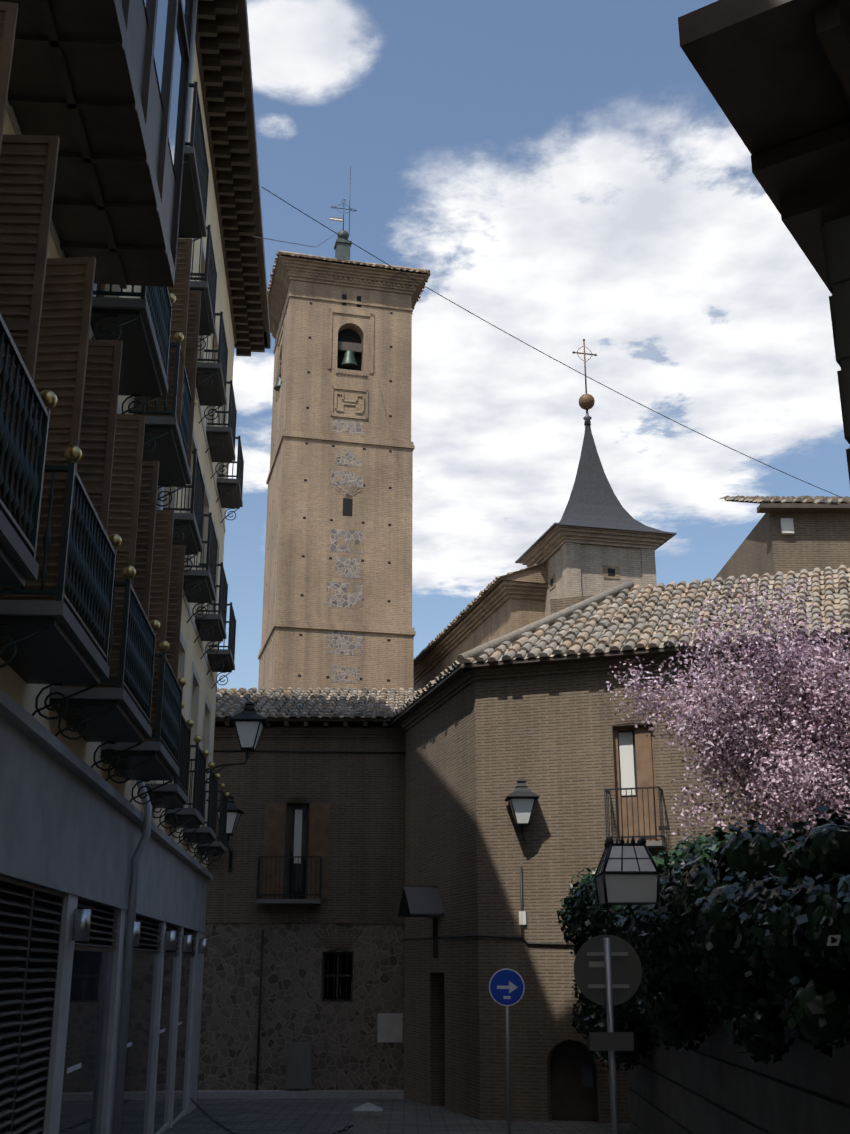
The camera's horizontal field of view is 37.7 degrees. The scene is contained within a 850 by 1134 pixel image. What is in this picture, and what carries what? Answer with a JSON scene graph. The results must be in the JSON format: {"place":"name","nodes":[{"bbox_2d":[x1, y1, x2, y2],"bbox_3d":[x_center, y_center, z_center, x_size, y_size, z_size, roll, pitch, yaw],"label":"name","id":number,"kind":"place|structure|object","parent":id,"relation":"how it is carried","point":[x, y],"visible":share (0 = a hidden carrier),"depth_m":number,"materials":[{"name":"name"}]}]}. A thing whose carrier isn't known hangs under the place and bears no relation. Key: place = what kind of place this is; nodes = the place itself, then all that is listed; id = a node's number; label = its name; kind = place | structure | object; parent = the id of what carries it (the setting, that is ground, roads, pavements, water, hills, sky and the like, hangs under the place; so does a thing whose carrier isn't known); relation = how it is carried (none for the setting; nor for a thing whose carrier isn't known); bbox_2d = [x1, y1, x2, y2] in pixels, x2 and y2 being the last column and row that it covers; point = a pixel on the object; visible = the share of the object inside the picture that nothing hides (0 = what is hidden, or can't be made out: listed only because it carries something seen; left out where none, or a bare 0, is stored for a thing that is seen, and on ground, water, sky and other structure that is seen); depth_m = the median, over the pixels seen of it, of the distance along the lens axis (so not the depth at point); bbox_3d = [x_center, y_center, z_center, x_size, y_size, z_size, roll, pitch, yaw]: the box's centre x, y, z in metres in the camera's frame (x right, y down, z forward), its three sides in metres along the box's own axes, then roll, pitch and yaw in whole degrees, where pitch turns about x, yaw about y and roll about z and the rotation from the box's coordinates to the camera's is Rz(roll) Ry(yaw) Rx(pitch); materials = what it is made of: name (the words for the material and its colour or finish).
{"place":"outdoors","nodes":[
{"label":"outdoors","id":0,"kind":"place"},
{"bbox_2d":[258,166,430,690],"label":"church tower","id":1,"kind":"structure","parent":0,"point":[337,602],"depth_m":51.15,"materials":[{"name":"beige brick"}]},
{"bbox_2d":[162,1099,634,1133],"bbox_3d":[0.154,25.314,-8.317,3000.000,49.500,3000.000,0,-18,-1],"label":"street ground","id":2,"kind":"structure","parent":0,"point":[295,1116],"depth_m":22.89,"materials":[{"name":"grey stone"}]},
{"bbox_2d":[0,0,270,1133],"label":"building","id":3,"kind":"structure","parent":2,"relation":"on","point":[134,310],"depth_m":12.16,"materials":[{"name":"beige paint"}]},
{"bbox_2d":[205,701,267,780],"bbox_3d":[-3.950,3.703,25.702,1.322,1.900,0.725,0,-18,-1],"label":"lantern","id":4,"kind":"object","parent":3,"relation":"attached to","point":[249,722],"depth_m":25.59,"materials":[{"name":"black glass"}]},
{"bbox_2d":[190,1098,352,1133],"bbox_3d":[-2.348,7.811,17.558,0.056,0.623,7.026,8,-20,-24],"label":"curb","id":5,"kind":"object","parent":2,"relation":"on","point":[231,1132],"visible":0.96,"depth_m":18.91,"materials":[{"name":"grey stone"}]},
{"bbox_2d":[197,687,420,1098],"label":"building","id":6,"kind":"structure","parent":2,"relation":"on","point":[303,982],"depth_m":30.63,"materials":[{"name":"brick"}]},
{"bbox_2d":[217,795,244,872],"bbox_3d":[-4.825,6.543,30.658,0.696,1.824,1.104,0,-18,-1],"label":"street lamp","id":7,"kind":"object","parent":6,"relation":"attached to","point":[234,812],"depth_m":30.37,"materials":[{"name":"glass"}]},
{"bbox_2d":[352,1102,382,1133],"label":"stone bollard","id":8,"kind":"object","parent":2,"relation":"on","point":[367,1117],"visible":1,"depth_m":14.53,"materials":[{"name":"stone"}]},
{"bbox_2d":[413,561,547,690],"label":"church nave","id":9,"kind":"structure","parent":2,"relation":"on","point":[502,605],"depth_m":44.08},
{"bbox_2d":[515,339,676,616],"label":"spire","id":10,"kind":"structure","parent":9,"relation":"on","point":[598,538],"depth_m":41.20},
{"bbox_2d":[489,968,524,1133],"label":"road sign","id":11,"kind":"object","parent":2,"relation":"on","point":[506,987],"visible":1,"depth_m":20.77,"materials":[{"name":"blue metal"}]},
{"bbox_2d":[574,935,641,1133],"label":"road sign","id":12,"kind":"object","parent":2,"relation":"on","point":[608,971],"visible":1,"depth_m":10.94,"materials":[{"name":"zinc"},{"name":"painted metal"}]},
{"bbox_2d":[379,565,849,1123],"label":"brick building","id":13,"kind":"structure","parent":2,"relation":"on","point":[487,727],"depth_m":24.82,"materials":[{"name":"brown brick"}]},
{"bbox_2d":[504,778,539,841],"bbox_3d":[1.904,5.031,24.496,0.650,1.702,0.922,0,-18,-1],"label":"wall lantern","id":14,"kind":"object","parent":13,"relation":"on","point":[521,798],"depth_m":24.26,"materials":[{"name":"glass"}]},
{"bbox_2d":[606,576,849,849],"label":"blossom tree","id":15,"kind":"object","parent":2,"relation":"on","point":[815,697],"visible":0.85,"depth_m":16.85,"materials":[{"name":"pink plant"}]},
{"bbox_2d":[626,988,849,1133],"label":"garden wall","id":16,"kind":"structure","parent":2,"relation":"on","point":[717,1082],"depth_m":13.07,"materials":[{"name":"concrete"}]},
{"bbox_2d":[593,836,659,927],"bbox_3d":[2.471,3.402,13.325,1.380,1.017,0.612,0,-18,-1],"label":"gate lantern","id":17,"kind":"object","parent":16,"relation":"attached to","point":[627,873],"visible":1,"depth_m":13.11,"materials":[{"name":"black glass"}]},
{"bbox_2d":[557,805,849,1071],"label":"ivy on wall","id":18,"kind":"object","parent":16,"relation":"on","point":[753,922],"visible":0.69,"depth_m":10.83,"materials":[{"name":"green plant"}]},
{"bbox_2d":[678,0,849,482],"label":"building","id":19,"kind":"structure","parent":2,"relation":"on","point":[774,75],"depth_m":8.40,"materials":[{"name":"stone"}]},
{"bbox_2d":[713,495,849,580],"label":"building","id":20,"kind":"structure","parent":2,"relation":"on","point":[786,535],"depth_m":31.64,"materials":[{"name":"brick"}]},
{"bbox_2d":[252,187,839,496],"bbox_3d":[4.297,-10.080,40.892,16.022,20.693,28.558,0,-18,-1],"label":"overhead cable","id":21,"kind":"object","parent":20,"relation":"attached to","point":[513,336],"visible":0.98,"depth_m":29.69,"materials":[{"name":"black metal"}]},
{"bbox_2d":[217,0,849,689],"label":"sky","id":22,"kind":"structure","parent":0,"point":[561,173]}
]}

